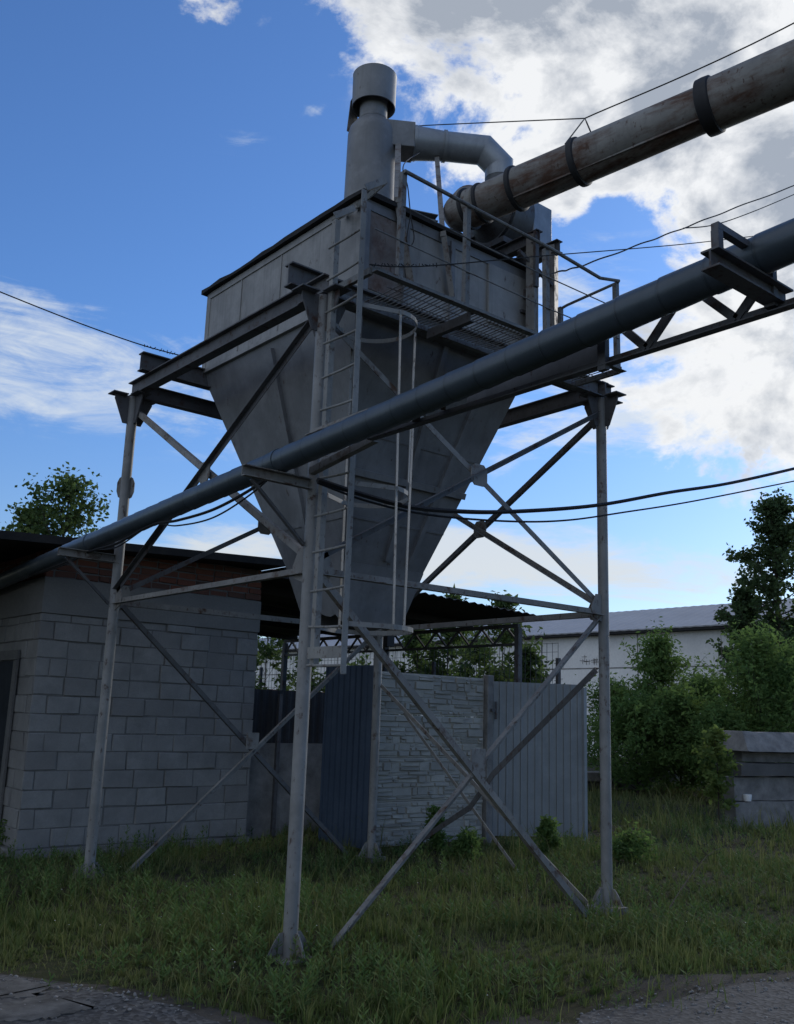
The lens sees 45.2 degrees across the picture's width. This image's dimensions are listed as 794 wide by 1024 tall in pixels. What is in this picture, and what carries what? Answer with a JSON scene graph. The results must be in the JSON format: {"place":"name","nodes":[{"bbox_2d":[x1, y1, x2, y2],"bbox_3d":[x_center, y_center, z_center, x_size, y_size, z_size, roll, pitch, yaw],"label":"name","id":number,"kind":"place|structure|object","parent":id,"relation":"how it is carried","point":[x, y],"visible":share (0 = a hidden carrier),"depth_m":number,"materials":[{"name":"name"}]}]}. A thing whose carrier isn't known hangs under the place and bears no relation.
{"place":"outdoors","nodes":[
{"label":"outdoors","id":0,"kind":"place"},
{"bbox_2d":[0,757,793,1023],"bbox_3d":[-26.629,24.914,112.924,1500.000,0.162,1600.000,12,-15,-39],"label":"ground","id":1,"kind":"structure","parent":0,"point":[43,973],"depth_m":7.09,"materials":[{"name":"green plant"}]},
{"bbox_2d":[0,819,9,845],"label":"weed clump","id":2,"kind":"object","parent":1,"relation":"on","point":[3,836],"visible":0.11,"depth_m":10.48,"materials":[{"name":"green plant"}]},
{"bbox_2d":[0,498,56,534],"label":"leafy tree","id":3,"kind":"object","parent":1,"relation":"on","point":[20,518],"visible":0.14,"depth_m":26.30,"materials":[{"name":"green plant"}]},
{"bbox_2d":[15,461,112,537],"bbox_3d":[-9.000,2.639,25.400,4.333,8.266,3.570,-1,-12,13],"label":"leafy tree","id":4,"kind":"object","parent":1,"relation":"on","point":[71,490],"visible":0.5,"depth_m":25.84,"materials":[{"name":"green plant"}]},
{"bbox_2d":[0,530,285,858],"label":"brick shed","id":5,"kind":"structure","parent":1,"relation":"on","point":[175,745],"depth_m":11.19,"materials":[{"name":"concrete"}]},
{"bbox_2d":[0,661,12,772],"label":"door","id":6,"kind":"structure","parent":5,"relation":"in","point":[6,667],"depth_m":11.10,"materials":[{"name":"metal"}]},
{"bbox_2d":[255,636,298,690],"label":"sapling","id":7,"kind":"object","parent":1,"relation":"on","point":[270,653],"visible":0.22,"depth_m":21.44,"materials":[{"name":"green plant"}]},
{"bbox_2d":[286,653,325,692],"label":"sapling","id":8,"kind":"object","parent":1,"relation":"on","point":[314,684],"visible":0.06,"depth_m":22.54,"materials":[{"name":"green plant"}]},
{"bbox_2d":[57,261,627,964],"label":"steel tower","id":9,"kind":"structure","parent":1,"relation":"on","point":[311,289],"depth_m":8.76,"materials":[{"name":"metal"}]},
{"bbox_2d":[0,291,178,354],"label":"wire","id":10,"kind":"object","parent":9,"relation":"attached to","point":[144,345],"visible":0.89,"depth_m":9.32,"materials":[{"name":"black metal"}]},
{"bbox_2d":[306,177,417,673],"bbox_3d":[-0.366,-0.794,7.391,0.741,4.097,1.232,12,-15,-39],"label":"caged ladder","id":11,"kind":"object","parent":9,"relation":"attached to","point":[315,651],"visible":0.91,"depth_m":6.91,"materials":[{"name":"metal"}]},
{"bbox_2d":[316,467,793,513],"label":"cable","id":12,"kind":"object","parent":11,"relation":"attached to","point":[388,501],"visible":0.98,"depth_m":8.01,"materials":[{"name":"black rubber"}]},
{"bbox_2d":[317,481,793,522],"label":"cable","id":13,"kind":"object","parent":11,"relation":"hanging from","point":[386,506],"visible":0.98,"depth_m":7.96,"materials":[{"name":"black rubber"}]},
{"bbox_2d":[201,188,539,630],"bbox_3d":[-0.385,-0.642,9.636,2.335,3.657,2.871,12,-15,-39],"label":"storage hopper","id":14,"kind":"object","parent":9,"relation":"on","point":[279,416],"visible":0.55,"depth_m":8.99,"materials":[{"name":"paint"}]},
{"bbox_2d":[344,63,513,296],"bbox_3d":[0.283,-3.295,9.893,2.115,3.126,1.724,12,-15,-39],"label":"cyclone separator","id":15,"kind":"object","parent":14,"relation":"on","point":[380,144],"visible":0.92,"depth_m":10.21,"materials":[{"name":"paint"}]},
{"bbox_2d":[402,152,420,245],"bbox_3d":[0.180,-3.078,9.037,0.111,2.094,2.078,1,-12,4],"label":"cord","id":16,"kind":"object","parent":15,"relation":"hanging from","point":[409,205],"visible":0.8,"depth_m":8.05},
{"bbox_2d":[418,118,583,125],"bbox_3d":[0.940,-3.877,9.485,0.126,1.108,2.352,12,-15,-39],"label":"wire","id":17,"kind":"object","parent":15,"relation":"attached to","point":[503,121],"visible":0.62,"depth_m":9.38,"materials":[{"name":"grey metal"}]},
{"bbox_2d":[487,263,525,336],"bbox_3d":[1.111,-2.064,9.315,0.600,0.600,0.057,12,-15,-39],"label":"inspection door","id":18,"kind":"structure","parent":14,"relation":"in","point":[502,303],"depth_m":9.29,"materials":[{"name":"paint"}]},
{"bbox_2d":[0,218,793,589],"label":"insulated pipe","id":19,"kind":"object","parent":9,"relation":"attached to","point":[770,250],"visible":0.88,"depth_m":5.32,"materials":[{"name":"grey metal"}]},
{"bbox_2d":[37,481,266,574],"bbox_3d":[-2.461,0.200,8.714,0.014,0.355,5.052,12,-15,-39],"label":"cable","id":20,"kind":"object","parent":19,"relation":"hanging from","point":[250,494],"visible":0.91,"depth_m":7.82,"materials":[{"name":"black rubber"}]},
{"bbox_2d":[28,469,278,577],"bbox_3d":[-2.461,0.199,8.714,0.024,0.364,5.053,12,-15,-39],"label":"cable","id":21,"kind":"object","parent":19,"relation":"attached to","point":[187,517],"visible":0.92,"depth_m":8.09,"materials":[{"name":"black rubber"}]},
{"bbox_2d":[339,169,626,387],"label":"walkway","id":22,"kind":"structure","parent":9,"relation":"on","point":[442,331],"depth_m":7.75,"materials":[{"name":"paint"}]},
{"bbox_2d":[369,236,752,266],"bbox_3d":[2.401,-2.626,9.299,6.668,2.787,0.010,12,-15,-39],"label":"wire","id":23,"kind":"object","parent":22,"relation":"attached to","point":[384,265],"visible":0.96,"depth_m":7.95,"materials":[{"name":"black metal"}]},
{"bbox_2d":[471,172,562,336],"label":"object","id":24,"kind":"object","parent":9,"relation":"on","point":[535,221],"visible":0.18,"depth_m":9.74,"materials":[{"name":"grey metal"}]},
{"bbox_2d":[443,39,793,231],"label":"air duct","id":25,"kind":"object","parent":24,"relation":"attached to","point":[721,102],"visible":0.92,"depth_m":7.96,"materials":[{"name":"metal"}]},
{"bbox_2d":[585,22,793,117],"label":"wire","id":26,"kind":"object","parent":25,"relation":"attached to","point":[691,72],"visible":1,"depth_m":8.06,"materials":[{"name":"grey metal"}]},
{"bbox_2d":[541,185,793,276],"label":"cable","id":27,"kind":"object","parent":24,"relation":"attached to","point":[667,233],"visible":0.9,"depth_m":10.91,"materials":[{"name":"black rubber"}]},
{"bbox_2d":[686,194,793,228],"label":"cable","id":28,"kind":"object","parent":27,"relation":"attached to","point":[742,215],"visible":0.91,"depth_m":12.14,"materials":[{"name":"black rubber"}]},
{"bbox_2d":[305,221,793,474],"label":"pipe gallery","id":29,"kind":"object","parent":9,"relation":"attached to","point":[753,284],"visible":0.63,"depth_m":4.68,"materials":[{"name":"paint"}]},
{"bbox_2d":[318,665,373,847],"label":"sheet metal gate","id":30,"kind":"structure","parent":1,"relation":"on","point":[345,776],"depth_m":11.80,"materials":[{"name":"metal"}]},
{"bbox_2d":[323,653,373,691],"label":"sapling","id":31,"kind":"object","parent":1,"relation":"on","point":[358,661],"visible":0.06,"depth_m":23.57,"materials":[{"name":"green plant"}]},
{"bbox_2d":[244,689,471,838],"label":"yard wall","id":32,"kind":"structure","parent":1,"relation":"on","point":[268,806],"depth_m":12.67,"materials":[{"name":"concrete"}]},
{"bbox_2d":[257,567,534,690],"bbox_3d":[-1.926,3.296,16.367,5.022,3.471,7.335,12,-15,-39],"label":"lean to canopy","id":33,"kind":"object","parent":1,"relation":"on","point":[278,598],"visible":0.38,"depth_m":15.87,"materials":[{"name":"metal"}]},
{"bbox_2d":[255,637,560,716],"bbox_3d":[-2.556,3.458,16.819,5.933,3.300,9.060,12,-15,-39],"label":"fence","id":34,"kind":"object","parent":1,"relation":"on","point":[558,675],"visible":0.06,"depth_m":17.22,"materials":[{"name":"metal"}]},
{"bbox_2d":[389,629,437,715],"bbox_3d":[0.519,4.079,19.574,1.591,3.642,1.574,12,-15,-39],"label":"sapling","id":35,"kind":"object","parent":1,"relation":"on","point":[416,659],"visible":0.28,"depth_m":19.67,"materials":[{"name":"green plant"}]},
{"bbox_2d":[376,671,493,846],"bbox_3d":[0.474,3.264,12.558,2.130,2.300,0.120,12,-15,-39],"label":"stone panel fence","id":36,"kind":"object","parent":1,"relation":"on","point":[404,783],"visible":0.71,"depth_m":12.54,"materials":[{"name":"stone"}]},
{"bbox_2d":[422,805,449,855],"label":"weed clump","id":37,"kind":"object","parent":1,"relation":"on","point":[437,841],"visible":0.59,"depth_m":11.40,"materials":[{"name":"green plant"}]},
{"bbox_2d":[416,583,478,716],"bbox_3d":[0.991,3.533,18.630,1.277,4.346,1.553,2,-12,-2],"label":"sapling","id":38,"kind":"object","parent":1,"relation":"on","point":[447,636],"visible":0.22,"depth_m":18.77,"materials":[{"name":"green plant"}]},
{"bbox_2d":[441,826,487,861],"bbox_3d":[0.829,3.879,11.020,0.523,0.477,0.556,12,-15,-39],"label":"weed clump","id":39,"kind":"object","parent":1,"relation":"on","point":[465,842],"visible":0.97,"depth_m":10.96,"materials":[{"name":"green plant"}]},
{"bbox_2d":[446,637,510,717],"bbox_3d":[1.804,4.360,20.412,1.965,3.528,1.357,0,-12,10],"label":"sapling","id":40,"kind":"object","parent":1,"relation":"on","point":[468,666],"visible":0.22,"depth_m":20.50,"materials":[{"name":"green plant"}]},
{"bbox_2d":[455,590,553,681],"bbox_3d":[2.096,3.562,18.105,1.763,4.143,1.429,-5,-14,28],"label":"sapling","id":41,"kind":"object","parent":1,"relation":"on","point":[506,637],"visible":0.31,"depth_m":18.22,"materials":[{"name":"green plant"}]},
{"bbox_2d":[255,599,793,762],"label":"warehouse","id":42,"kind":"structure","parent":1,"relation":"on","point":[694,628],"depth_m":47.35,"materials":[{"name":"pale painted wall panels"},{"name":"grey corrugated metal roofing"}]},
{"bbox_2d":[496,638,564,683],"bbox_3d":[2.310,3.828,16.963,1.435,3.161,1.256,-8,-16,39],"label":"sapling","id":43,"kind":"object","parent":1,"relation":"on","point":[536,671],"visible":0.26,"depth_m":17.03,"materials":[{"name":"green plant"}]},
{"bbox_2d":[490,681,587,841],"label":"sheet metal gate","id":44,"kind":"structure","parent":1,"relation":"on","point":[543,772],"depth_m":13.34,"materials":[{"name":"metal"}]},
{"bbox_2d":[531,814,564,858],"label":"weed clump","id":45,"kind":"object","parent":1,"relation":"on","point":[546,829],"visible":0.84,"depth_m":11.16,"materials":[{"name":"green plant"}]},
{"bbox_2d":[575,672,648,770],"bbox_3d":[5.512,5.666,24.678,3.014,3.002,3.440,-5,-14,29],"label":"shrub","id":46,"kind":"object","parent":1,"relation":"on","point":[618,685],"visible":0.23,"depth_m":24.60,"materials":[{"name":"green plant"}]},
{"bbox_2d":[587,782,651,789],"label":"concrete beam","id":47,"kind":"structure","parent":1,"relation":"on","point":[612,785],"depth_m":23.39,"materials":[{"name":"grey concrete"}]},
{"bbox_2d":[587,771,675,781],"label":"concrete beam","id":48,"kind":"structure","parent":47,"relation":"on","point":[593,776],"depth_m":22.90,"materials":[{"name":"grey concrete"}]},
{"bbox_2d":[582,817,669,865],"bbox_3d":[2.682,3.873,11.058,0.810,0.627,0.820,7,-13,-21],"label":"weed clump","id":49,"kind":"object","parent":1,"relation":"on","point":[632,842],"visible":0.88,"depth_m":11.04,"materials":[{"name":"green plant"}]},
{"bbox_2d":[587,687,685,795],"bbox_3d":[5.533,5.328,22.082,2.686,2.581,2.389,12,-15,-39],"label":"shrub","id":50,"kind":"object","parent":1,"relation":"on","point":[627,729],"visible":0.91,"depth_m":21.80,"materials":[{"name":"green plant"}]},
{"bbox_2d":[610,616,709,790],"bbox_3d":[6.526,4.754,23.501,2.423,4.361,2.792,12,-15,-39],"label":"shrub","id":51,"kind":"object","parent":1,"relation":"on","point":[656,662],"visible":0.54,"depth_m":23.73,"materials":[{"name":"green plant"}]},
{"bbox_2d":[630,679,738,795],"bbox_3d":[6.636,5.245,21.906,2.663,2.742,2.707,12,-15,-39],"label":"shrub","id":52,"kind":"object","parent":1,"relation":"on","point":[672,710],"visible":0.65,"depth_m":21.79,"materials":[{"name":"green plant"}]},
{"bbox_2d":[646,660,755,789],"bbox_3d":[7.749,5.569,24.838,3.374,3.407,3.610,12,-15,-39],"label":"shrub","id":53,"kind":"object","parent":1,"relation":"on","point":[702,681],"visible":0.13,"depth_m":24.64,"materials":[{"name":"green plant"}]},
{"bbox_2d":[657,691,756,802],"bbox_3d":[7.279,5.258,21.267,2.103,2.491,2.632,-8,-16,39],"label":"shrub","id":54,"kind":"object","parent":1,"relation":"on","point":[720,716],"visible":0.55,"depth_m":21.08,"materials":[{"name":"green plant"}]},
{"bbox_2d":[691,724,742,826],"bbox_3d":[5.233,4.337,15.499,0.896,1.745,0.797,12,-15,-39],"label":"young maple","id":55,"kind":"object","parent":1,"relation":"on","point":[715,736],"visible":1,"depth_m":15.55,"materials":[{"name":"green plant"}]},
{"bbox_2d":[687,616,793,762],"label":"shrub","id":56,"kind":"object","parent":1,"relation":"on","point":[754,668],"visible":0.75,"depth_m":22.27,"materials":[{"name":"green plant"}]},
{"bbox_2d":[706,579,775,714],"bbox_3d":[14.148,6.485,38.214,3.106,7.630,2.980,12,-15,-39],"label":"dark tree","id":57,"kind":"object","parent":1,"relation":"on","point":[741,597],"visible":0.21,"depth_m":38.38,"materials":[{"name":"green plant"}]},
{"bbox_2d":[713,487,793,729],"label":"dark tree","id":58,"kind":"object","parent":1,"relation":"on","point":[776,547],"visible":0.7,"depth_m":37.18,"materials":[{"name":"green plant"}]},
{"bbox_2d":[725,800,793,828],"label":"concrete block","id":59,"kind":"object","parent":1,"relation":"on","point":[745,809],"depth_m":15.87,"materials":[{"name":"grey concrete"}]},
{"bbox_2d":[743,794,751,800],"bbox_3d":[5.824,4.748,15.844,0.150,0.115,0.150,12,-15,-39],"label":"plastic cup","id":60,"kind":"object","parent":59,"relation":"on","point":[747,797],"visible":1,"depth_m":15.79,"materials":[{"name":"white plastic"}]},
{"bbox_2d":[722,776,793,800],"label":"concrete block","id":61,"kind":"object","parent":59,"relation":"on","point":[771,788],"depth_m":16.08,"materials":[{"name":"grey concrete"}]},
{"bbox_2d":[731,762,793,775],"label":"concrete slab","id":62,"kind":"structure","parent":61,"relation":"on","point":[764,769],"depth_m":16.05,"materials":[{"name":"grey concrete"}]},
{"bbox_2d":[727,751,793,761],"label":"concrete slab","id":63,"kind":"structure","parent":62,"relation":"on","point":[748,756],"depth_m":16.43,"materials":[{"name":"grey concrete"}]},
{"bbox_2d":[720,730,793,751],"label":"concrete slab","id":64,"kind":"structure","parent":63,"relation":"on","point":[760,741],"depth_m":16.20,"materials":[{"name":"grey concrete"}]},
{"bbox_2d":[725,634,793,762],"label":"shrub","id":65,"kind":"object","parent":1,"relation":"on","point":[787,675],"visible":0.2,"depth_m":23.00,"materials":[{"name":"green plant"}]},
{"bbox_2d":[0,974,793,1023],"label":"gravel road","id":66,"kind":"structure","parent":0,"point":[754,1010],"depth_m":5.42,"materials":[{"name":"grey gravel"}]},
{"bbox_2d":[0,977,52,998],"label":"concrete patch","id":67,"kind":"object","parent":66,"relation":"on","point":[21,987],"visible":1,"depth_m":5.50,"materials":[{"name":"grey concrete"}]},
{"bbox_2d":[0,996,96,1022],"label":"concrete patch","id":68,"kind":"object","parent":66,"relation":"on","point":[47,1006],"visible":1,"depth_m":5.16,"materials":[{"name":"grey concrete"}]},
{"bbox_2d":[0,974,793,1023],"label":"pebbles","id":69,"kind":"object","parent":66,"relation":"on","point":[153,1006],"visible":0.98,"depth_m":5.51,"materials":[{"name":"gravel"}]},
{"bbox_2d":[0,970,793,1023],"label":"dirt strip","id":70,"kind":"object","parent":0,"point":[217,1016],"visible":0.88,"depth_m":5.79,"materials":[{"name":"brown soil"}]},
{"bbox_2d":[0,0,793,637],"label":"sky","id":71,"kind":"structure","parent":0,"point":[151,150],"materials":[{"name":"blue"}]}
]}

